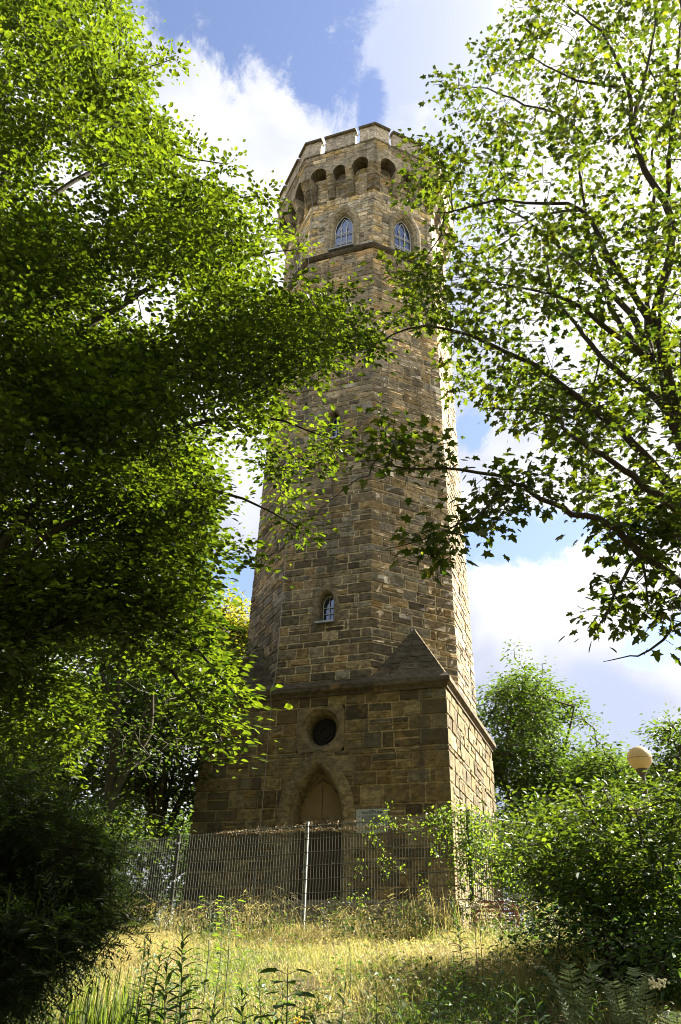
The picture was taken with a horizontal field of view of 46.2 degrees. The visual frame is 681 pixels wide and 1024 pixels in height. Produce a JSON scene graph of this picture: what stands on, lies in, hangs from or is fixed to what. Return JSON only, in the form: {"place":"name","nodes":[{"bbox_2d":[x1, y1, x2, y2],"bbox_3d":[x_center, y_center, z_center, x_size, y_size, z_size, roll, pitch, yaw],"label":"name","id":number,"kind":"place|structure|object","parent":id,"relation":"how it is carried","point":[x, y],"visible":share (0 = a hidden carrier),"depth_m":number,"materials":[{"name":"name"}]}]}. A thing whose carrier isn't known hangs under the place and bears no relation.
{"place":"outdoors","nodes":[
{"label":"outdoors","id":0,"kind":"place"},
{"bbox_2d":[0,0,680,932],"label":"sky","id":1,"kind":"structure","parent":0,"point":[278,76],"materials":[{"name":"blue"}]},
{"bbox_2d":[18,920,680,1023],"bbox_3d":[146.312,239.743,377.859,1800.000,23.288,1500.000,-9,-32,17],"label":"ground","id":2,"kind":"structure","parent":0,"point":[550,1012],"depth_m":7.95,"materials":[{"name":"plant"}]},
{"bbox_2d":[53,986,79,1023],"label":"weed","id":3,"kind":"object","parent":2,"relation":"on","point":[67,1004],"visible":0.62,"depth_m":4.92,"materials":[{"name":"green plant"}]},
{"bbox_2d":[0,723,169,1023],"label":"yew tree","id":4,"kind":"object","parent":2,"relation":"on","point":[75,901],"visible":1,"depth_m":4.95,"materials":[{"name":"green plant"}]},
{"bbox_2d":[81,984,91,1023],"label":"weed","id":5,"kind":"object","parent":2,"relation":"on","point":[86,1019],"visible":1,"depth_m":4.30,"materials":[{"name":"green plant"}]},
{"bbox_2d":[0,651,188,863],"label":"broadleaf tree","id":6,"kind":"object","parent":2,"relation":"on","point":[86,773],"visible":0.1,"depth_m":21.32,"materials":[{"name":"green plant"}]},
{"bbox_2d":[20,780,199,921],"bbox_3d":[-4.697,6.519,15.396,4.096,3.042,4.350,9,-31,-12],"label":"hazel shrub","id":7,"kind":"object","parent":2,"relation":"on","point":[136,823],"visible":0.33,"depth_m":15.19,"materials":[{"name":"green plant"}]},
{"bbox_2d":[49,999,183,1023],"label":"grass clump","id":8,"kind":"object","parent":2,"relation":"on","point":[124,1017],"visible":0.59,"depth_m":5.48,"materials":[{"name":"green plant"}]},
{"bbox_2d":[50,777,194,929],"bbox_3d":[-6.899,11.587,26.862,8.066,5.808,8.684,10,-31,-13],"label":"broadleaf tree","id":9,"kind":"object","parent":2,"relation":"on","point":[184,831],"visible":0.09,"depth_m":25.95,"materials":[{"name":"green plant"}]},
{"bbox_2d":[7,959,238,1023],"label":"grass clump","id":10,"kind":"object","parent":2,"relation":"on","point":[104,1010],"visible":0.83,"depth_m":5.81,"materials":[{"name":"green plant"}]},
{"bbox_2d":[117,991,130,1023],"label":"weed","id":11,"kind":"object","parent":2,"relation":"on","point":[122,1018],"visible":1,"depth_m":4.25,"materials":[{"name":"green plant"}]},
{"bbox_2d":[53,621,219,903],"bbox_3d":[-4.670,4.841,16.470,4.432,7.044,4.472,8,-31,-11],"label":"forked tree","id":12,"kind":"object","parent":2,"relation":"on","point":[113,785],"visible":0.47,"depth_m":16.13,"materials":[{"name":"green plant"}]},
{"bbox_2d":[128,997,145,1023],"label":"weed","id":13,"kind":"object","parent":2,"relation":"on","point":[136,1011],"visible":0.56,"depth_m":5.37,"materials":[{"name":"green plant"}]},
{"bbox_2d":[121,931,154,1023],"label":"goldenrod","id":14,"kind":"object","parent":2,"relation":"on","point":[139,978],"visible":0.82,"depth_m":5.40,"materials":[{"name":"green plant"}]},
{"bbox_2d":[127,935,152,1023],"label":"goldenrod","id":15,"kind":"object","parent":2,"relation":"on","point":[134,1016],"visible":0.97,"depth_m":5.12,"materials":[{"name":"green plant"}]},
{"bbox_2d":[134,942,165,1023],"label":"goldenrod","id":16,"kind":"object","parent":2,"relation":"on","point":[152,995],"visible":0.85,"depth_m":5.22,"materials":[{"name":"green plant"}]},
{"bbox_2d":[59,620,263,925],"bbox_3d":[-4.314,6.343,20.158,5.835,8.078,5.406,-9,-32,17],"label":"broadleaf tree","id":17,"kind":"object","parent":2,"relation":"on","point":[151,791],"visible":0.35,"depth_m":19.42,"materials":[{"name":"green plant"}]},
{"bbox_2d":[138,952,187,1023],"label":"goldenrod","id":18,"kind":"object","parent":2,"relation":"on","point":[167,981],"visible":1,"depth_m":4.89,"materials":[{"name":"green plant"}]},
{"bbox_2d":[153,915,208,1023],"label":"goldenrod","id":19,"kind":"object","parent":2,"relation":"on","point":[183,1013],"visible":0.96,"depth_m":5.10,"materials":[{"name":"green plant"}]},
{"bbox_2d":[174,977,196,1021],"bbox_3d":[-1.083,3.479,5.412,0.211,0.628,0.245,16,-33,-22],"label":"weed","id":20,"kind":"object","parent":2,"relation":"on","point":[186,1005],"visible":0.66,"depth_m":5.49,"materials":[{"name":"green plant"}]},
{"bbox_2d":[0,0,410,800],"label":"beech tree","id":21,"kind":"object","parent":2,"relation":"on","point":[92,394],"visible":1,"depth_m":10.34,"materials":[{"name":"green plant"}]},
{"bbox_2d":[189,895,224,1016],"bbox_3d":[-1.190,3.930,7.111,0.282,0.956,0.240,12,-32,-17],"label":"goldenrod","id":22,"kind":"object","parent":2,"relation":"on","point":[214,965],"visible":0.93,"depth_m":7.14,"materials":[{"name":"green plant"}]},
{"bbox_2d":[169,585,250,763],"bbox_3d":[-3.355,7.510,25.348,4.914,11.505,4.856,-9,-32,17],"label":"broadleaf tree","id":23,"kind":"object","parent":2,"relation":"on","point":[230,615],"visible":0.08,"depth_m":27.20,"materials":[{"name":"green plant"}]},
{"bbox_2d":[199,1002,231,1023],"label":"weed","id":24,"kind":"object","parent":2,"relation":"on","point":[212,1018],"visible":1,"depth_m":4.93,"materials":[{"name":"green plant"}]},
{"bbox_2d":[210,904,228,1022],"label":"goldenrod","id":25,"kind":"object","parent":2,"relation":"on","point":[218,980],"visible":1,"depth_m":6.55,"materials":[{"name":"green plant"}]},
{"bbox_2d":[211,898,244,1013],"bbox_3d":[-0.996,3.862,6.937,0.265,0.928,0.250,17,-34,-24],"label":"sapling","id":26,"kind":"object","parent":2,"relation":"on","point":[234,930],"visible":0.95,"depth_m":6.96,"materials":[{"name":"green plant"}]},
{"bbox_2d":[224,981,256,1023],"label":"weed","id":27,"kind":"object","parent":2,"relation":"on","point":[239,1011],"visible":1,"depth_m":4.77,"materials":[{"name":"green plant"}]},
{"bbox_2d":[251,973,270,1023],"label":"weed","id":28,"kind":"object","parent":2,"relation":"on","point":[260,1002],"visible":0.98,"depth_m":5.12,"materials":[{"name":"green plant"}]},
{"bbox_2d":[275,992,290,1023],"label":"weed","id":29,"kind":"object","parent":2,"relation":"on","point":[282,1021],"visible":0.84,"depth_m":5.18,"materials":[{"name":"green plant"}]},
{"bbox_2d":[254,966,315,1023],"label":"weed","id":30,"kind":"object","parent":2,"relation":"on","point":[293,982],"visible":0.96,"depth_m":4.85,"materials":[{"name":"green plant"}]},
{"bbox_2d":[293,1016,305,1023],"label":"flower head","id":31,"kind":"object","parent":2,"relation":"on","point":[298,1021],"visible":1,"depth_m":4.47},
{"bbox_2d":[284,993,325,1023],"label":"maple seedling","id":32,"kind":"object","parent":2,"relation":"on","point":[304,1010],"visible":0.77,"depth_m":4.76,"materials":[{"name":"green plant"}]},
{"bbox_2d":[12,879,610,943],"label":"tall grass","id":33,"kind":"structure","parent":2,"relation":"on","point":[345,918],"depth_m":12.04,"materials":[{"name":"yellow plant"}]},
{"bbox_2d":[309,997,323,1023],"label":"weed","id":34,"kind":"object","parent":2,"relation":"on","point":[312,1021],"visible":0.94,"depth_m":5.02,"materials":[{"name":"green plant"}]},
{"bbox_2d":[326,978,355,1023],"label":"weed","id":35,"kind":"object","parent":2,"relation":"on","point":[343,1003],"visible":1,"depth_m":4.96,"materials":[{"name":"green plant"}]},
{"bbox_2d":[172,122,510,937],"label":"stone tower","id":36,"kind":"structure","parent":2,"relation":"on","point":[364,654],"depth_m":20.37,"materials":[{"name":"stone"}]},
{"bbox_2d":[286,235,303,288],"bbox_3d":[-1.544,-9.229,29.136,0.420,2.285,1.270,15,-33,-21],"label":"arched window","id":37,"kind":"structure","parent":36,"relation":"in","point":[299,256],"depth_m":29.39,"materials":[{"name":"stone"}]},
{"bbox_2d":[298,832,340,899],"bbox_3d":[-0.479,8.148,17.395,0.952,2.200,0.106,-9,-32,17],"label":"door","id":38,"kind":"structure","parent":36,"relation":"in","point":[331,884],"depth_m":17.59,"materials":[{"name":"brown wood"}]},
{"bbox_2d":[295,705,344,752],"bbox_3d":[-0.411,5.207,18.962,1.200,1.060,0.432,-9,-32,17],"label":"round window","id":39,"kind":"structure","parent":36,"relation":"in","point":[321,729],"depth_m":18.98,"materials":[{"name":"stone"}]},
{"bbox_2d":[312,584,338,624],"bbox_3d":[-0.327,2.415,20.610,0.720,1.112,0.489,-9,-32,17],"label":"slit window","id":40,"kind":"structure","parent":36,"relation":"in","point":[326,601],"depth_m":20.64,"materials":[{"name":"stone"}]},
{"bbox_2d":[322,406,343,439],"bbox_3d":[-0.158,-2.554,23.607,0.660,1.242,0.490,-9,-32,17],"label":"slit window","id":41,"kind":"structure","parent":36,"relation":"in","point":[334,414],"depth_m":23.67,"materials":[{"name":"stone"}]},
{"bbox_2d":[324,205,359,252],"bbox_3d":[0.089,-9.894,27.924,1.270,2.285,0.420,-9,-32,17],"label":"arched window","id":42,"kind":"structure","parent":36,"relation":"in","point":[342,229],"depth_m":27.97,"materials":[{"name":"stone"}]},
{"bbox_2d":[356,808,387,832],"bbox_3d":[0.683,6.701,17.334,0.720,0.485,0.055,-9,-32,17],"label":"information sign","id":43,"kind":"object","parent":36,"relation":"attached to","point":[365,814],"visible":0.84,"depth_m":17.36,"materials":[{"name":"metal"}]},
{"bbox_2d":[389,210,420,258],"bbox_3d":[2.220,-9.757,28.049,1.270,2.285,0.420,15,-33,-21],"label":"arched window","id":44,"kind":"structure","parent":36,"relation":"in","point":[403,230],"depth_m":28.16,"materials":[{"name":"stone"}]},
{"bbox_2d":[436,247,445,297],"bbox_3d":[3.602,-8.897,29.439,0.420,2.285,1.270,-9,-32,17],"label":"arched window","id":45,"kind":"structure","parent":36,"relation":"in","point":[437,249],"depth_m":29.76,"materials":[{"name":"stone"}]},
{"bbox_2d":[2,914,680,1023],"bbox_3d":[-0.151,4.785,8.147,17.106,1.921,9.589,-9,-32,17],"label":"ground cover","id":46,"kind":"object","parent":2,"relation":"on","point":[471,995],"visible":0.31,"depth_m":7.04,"materials":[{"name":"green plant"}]},
{"bbox_2d":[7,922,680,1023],"bbox_3d":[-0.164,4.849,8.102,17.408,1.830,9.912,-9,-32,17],"label":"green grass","id":47,"kind":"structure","parent":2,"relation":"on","point":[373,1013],"depth_m":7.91,"materials":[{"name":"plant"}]},
{"bbox_2d":[94,897,597,945],"bbox_3d":[-0.534,6.227,12.187,11.545,0.775,1.513,-9,-32,17],"label":"nettle patch","id":48,"kind":"object","parent":2,"relation":"on","point":[413,926],"visible":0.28,"depth_m":11.65,"materials":[{"name":"green plant"}]},
{"bbox_2d":[345,937,355,1000],"bbox_3d":[0.089,4.220,7.379,0.137,0.541,0.132,4,-31,-3],"label":"goldenrod","id":49,"kind":"object","parent":2,"relation":"on","point":[350,970],"visible":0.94,"depth_m":7.37,"materials":[{"name":"green plant"}]},
{"bbox_2d":[50,810,676,937],"bbox_3d":[2.709,6.830,14.339,15.074,2.791,4.640,9,-31,-13],"label":"fence","id":50,"kind":"object","parent":2,"relation":"on","point":[304,893],"visible":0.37,"depth_m":12.83,"materials":[{"name":"grey metal"}]},
{"bbox_2d":[214,814,412,835],"bbox_3d":[-0.509,5.168,13.225,3.546,0.294,0.172,-9,-32,17],"label":"dry vine","id":51,"kind":"object","parent":50,"relation":"attached to","point":[321,829],"visible":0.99,"depth_m":13.16,"materials":[{"name":"brown plant"}]},
{"bbox_2d":[347,801,432,915],"bbox_3d":[0.749,5.412,12.542,1.352,1.701,0.335,-9,-32,17],"label":"creeper","id":52,"kind":"object","parent":50,"relation":"attached to","point":[400,868],"visible":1,"depth_m":12.63,"materials":[{"name":"green plant"}]},
{"bbox_2d":[416,800,497,925],"bbox_3d":[1.792,5.349,12.140,1.320,1.863,0.508,-9,-32,17],"label":"creeper","id":53,"kind":"object","parent":50,"relation":"attached to","point":[441,817],"visible":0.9,"depth_m":12.37,"materials":[{"name":"green plant"}]},
{"bbox_2d":[439,804,641,921],"bbox_3d":[3.780,6.077,13.657,6.279,1.813,0.728,27,-39,-36],"label":"creeper","id":54,"kind":"object","parent":50,"relation":"attached to","point":[487,854],"visible":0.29,"depth_m":12.43,"materials":[{"name":"green plant"}]},
{"bbox_2d":[369,976,386,1023],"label":"weed","id":55,"kind":"object","parent":2,"relation":"on","point":[376,1017],"visible":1,"depth_m":5.28,"materials":[{"name":"green plant"}]},
{"bbox_2d":[393,991,410,1023],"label":"weed","id":56,"kind":"object","parent":2,"relation":"on","point":[399,1012],"visible":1,"depth_m":4.70,"materials":[{"name":"green plant"}]},
{"bbox_2d":[422,990,442,1023],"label":"weed","id":57,"kind":"object","parent":2,"relation":"on","point":[433,1016],"visible":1,"depth_m":4.84,"materials":[{"name":"green plant"}]},
{"bbox_2d":[425,970,451,1023],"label":"goldenrod","id":58,"kind":"object","parent":2,"relation":"on","point":[439,998],"visible":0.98,"depth_m":4.92,"materials":[{"name":"green plant"}]},
{"bbox_2d":[445,983,465,1023],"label":"weed","id":59,"kind":"object","parent":2,"relation":"on","point":[453,1005],"visible":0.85,"depth_m":5.48,"materials":[{"name":"green plant"}]},
{"bbox_2d":[445,899,476,1007],"bbox_3d":[1.062,3.835,6.956,0.301,0.865,0.254,-9,-32,17],"label":"goldenrod","id":60,"kind":"object","parent":2,"relation":"on","point":[460,947],"visible":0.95,"depth_m":6.96,"materials":[{"name":"green plant"}]},
{"bbox_2d":[443,952,482,1023],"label":"goldenrod","id":61,"kind":"object","parent":2,"relation":"on","point":[461,1002],"visible":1,"depth_m":5.09,"materials":[{"name":"green plant"}]},
{"bbox_2d":[469,903,478,993],"bbox_3d":[1.213,3.914,7.113,0.093,0.790,0.091,-9,-32,17],"label":"flower head","id":62,"kind":"object","parent":2,"relation":"on","point":[474,906],"visible":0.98,"depth_m":7.16},
{"bbox_2d":[466,994,488,1023],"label":"weed","id":63,"kind":"object","parent":2,"relation":"on","point":[475,1011],"visible":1,"depth_m":4.55,"materials":[{"name":"green plant"}]},
{"bbox_2d":[277,933,678,1022],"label":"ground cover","id":64,"kind":"object","parent":2,"relation":"on","point":[530,954],"visible":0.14,"depth_m":7.57,"materials":[{"name":"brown plant"}]},
{"bbox_2d":[473,902,483,994],"bbox_3d":[1.248,3.896,7.098,0.117,0.792,0.093,25,-38,-34],"label":"flower head","id":65,"kind":"object","parent":2,"relation":"on","point":[479,903],"visible":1,"depth_m":7.18},
{"bbox_2d":[470,900,521,934],"bbox_3d":[2.873,7.607,14.730,0.963,0.848,0.450,-9,-32,17],"label":"red bench","id":66,"kind":"object","parent":2,"relation":"on","point":[502,901],"visible":0.19,"depth_m":14.96,"materials":[{"name":"paint"}]},
{"bbox_2d":[318,0,680,665],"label":"maple tree","id":67,"kind":"object","parent":2,"relation":"on","point":[647,339],"visible":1,"depth_m":11.94,"materials":[{"name":"green plant"}]},
{"bbox_2d":[487,934,514,1023],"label":"goldenrod","id":68,"kind":"object","parent":2,"relation":"on","point":[500,976],"visible":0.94,"depth_m":5.00,"materials":[{"name":"green plant"}]},
{"bbox_2d":[489,956,521,1023],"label":"goldenrod","id":69,"kind":"object","parent":2,"relation":"on","point":[506,1006],"visible":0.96,"depth_m":4.71,"materials":[{"name":"green plant"}]},
{"bbox_2d":[504,972,532,1023],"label":"weed","id":70,"kind":"object","parent":2,"relation":"on","point":[517,1003],"visible":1,"depth_m":4.52,"materials":[{"name":"green plant"}]},
{"bbox_2d":[515,894,551,936],"bbox_3d":[5.081,10.864,20.861,0.941,1.588,0.108,-5,-31,11],"label":"barrier rail","id":71,"kind":"object","parent":2,"relation":"on","point":[519,906],"visible":0.07,"depth_m":21.21,"materials":[{"name":"metal"}]},
{"bbox_2d":[441,802,627,937],"bbox_3d":[3.409,6.368,14.160,3.961,2.681,4.304,-9,-32,17],"label":"hawthorn shrub","id":72,"kind":"object","parent":2,"relation":"on","point":[539,893],"visible":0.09,"depth_m":13.68,"materials":[{"name":"green plant"}]},
{"bbox_2d":[525,994,548,1023],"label":"weed","id":73,"kind":"object","parent":2,"relation":"on","point":[541,1018],"visible":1,"depth_m":4.57,"materials":[{"name":"green plant"}]},
{"bbox_2d":[475,638,631,934],"bbox_3d":[6.554,9.925,28.164,7.850,10.658,7.712,13,-32,-18],"label":"oak tree","id":74,"kind":"object","parent":2,"relation":"on","point":[526,717],"visible":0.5,"depth_m":27.58,"materials":[{"name":"green plant"}]},
{"bbox_2d":[532,958,607,1023],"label":"fern","id":75,"kind":"object","parent":2,"relation":"on","point":[562,998],"visible":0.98,"depth_m":5.11,"materials":[{"name":"green plant"}]},
{"bbox_2d":[479,758,680,1009],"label":"elder shrub","id":76,"kind":"object","parent":2,"relation":"on","point":[657,877],"visible":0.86,"depth_m":8.12,"materials":[{"name":"green plant"}]},
{"bbox_2d":[616,803,644,862],"bbox_3d":[3.273,4.021,8.616,0.338,1.727,0.290,15,-33,-21],"label":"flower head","id":77,"kind":"object","parent":76,"relation":"attached to","point":[634,808],"visible":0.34,"depth_m":8.94},
{"bbox_2d":[570,989,589,1023],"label":"weed","id":78,"kind":"object","parent":2,"relation":"on","point":[579,1013],"visible":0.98,"depth_m":4.74,"materials":[{"name":"green plant"}]},
{"bbox_2d":[481,892,680,1014],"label":"bramble thicket","id":79,"kind":"object","parent":2,"relation":"on","point":[665,965],"visible":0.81,"depth_m":7.07,"materials":[{"name":"green plant"}]},
{"bbox_2d":[496,782,680,934],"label":"broadleaf tree","id":80,"kind":"object","parent":2,"relation":"on","point":[516,892],"visible":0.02,"depth_m":28.89,"materials":[{"name":"green plant"}]},
{"bbox_2d":[588,997,601,1023],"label":"weed","id":81,"kind":"object","parent":2,"relation":"on","point":[592,1013],"visible":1,"depth_m":4.46,"materials":[{"name":"green plant"}]},
{"bbox_2d":[587,956,608,1023],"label":"goldenrod","id":82,"kind":"object","parent":2,"relation":"on","point":[600,1019],"visible":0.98,"depth_m":4.86,"materials":[{"name":"green plant"}]},
{"bbox_2d":[519,729,680,849],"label":"broadleaf tree","id":83,"kind":"object","parent":2,"relation":"on","point":[593,764],"visible":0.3,"depth_m":24.29,"materials":[{"name":"green plant"}]},
{"bbox_2d":[595,975,646,1023],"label":"fern","id":84,"kind":"object","parent":2,"relation":"on","point":[606,987],"visible":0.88,"depth_m":5.11,"materials":[{"name":"green plant"}]},
{"bbox_2d":[616,997,644,1023],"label":"weed","id":85,"kind":"object","parent":2,"relation":"on","point":[625,1010],"visible":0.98,"depth_m":5.08,"materials":[{"name":"green plant"}]},
{"bbox_2d":[608,967,655,1023],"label":"fern","id":86,"kind":"object","parent":2,"relation":"on","point":[644,996],"visible":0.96,"depth_m":5.17,"materials":[{"name":"green plant"}]},
{"bbox_2d":[627,746,654,834],"bbox_3d":[6.525,6.992,16.619,0.533,4.182,0.534,-9,-32,17],"label":"globe lamp","id":87,"kind":"object","parent":2,"relation":"on","point":[639,759],"visible":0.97,"depth_m":17.35,"materials":[{"name":"glass"}]},
{"bbox_2d":[617,703,680,863],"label":"broadleaf tree","id":88,"kind":"object","parent":2,"relation":"on","point":[667,735],"visible":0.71,"depth_m":21.75,"materials":[{"name":"green plant"}]},
{"bbox_2d":[628,1010,680,1023],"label":"fern","id":89,"kind":"object","parent":2,"relation":"on","point":[668,1013],"visible":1,"depth_m":4.33,"materials":[{"name":"green plant"}]},
{"bbox_2d":[648,977,660,1023],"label":"flower head","id":90,"kind":"object","parent":2,"relation":"on","point":[653,986],"visible":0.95,"depth_m":4.71},
{"bbox_2d":[650,978,669,1022],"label":"flower head","id":91,"kind":"object","parent":2,"relation":"on","point":[660,981],"visible":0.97,"depth_m":4.71}
]}

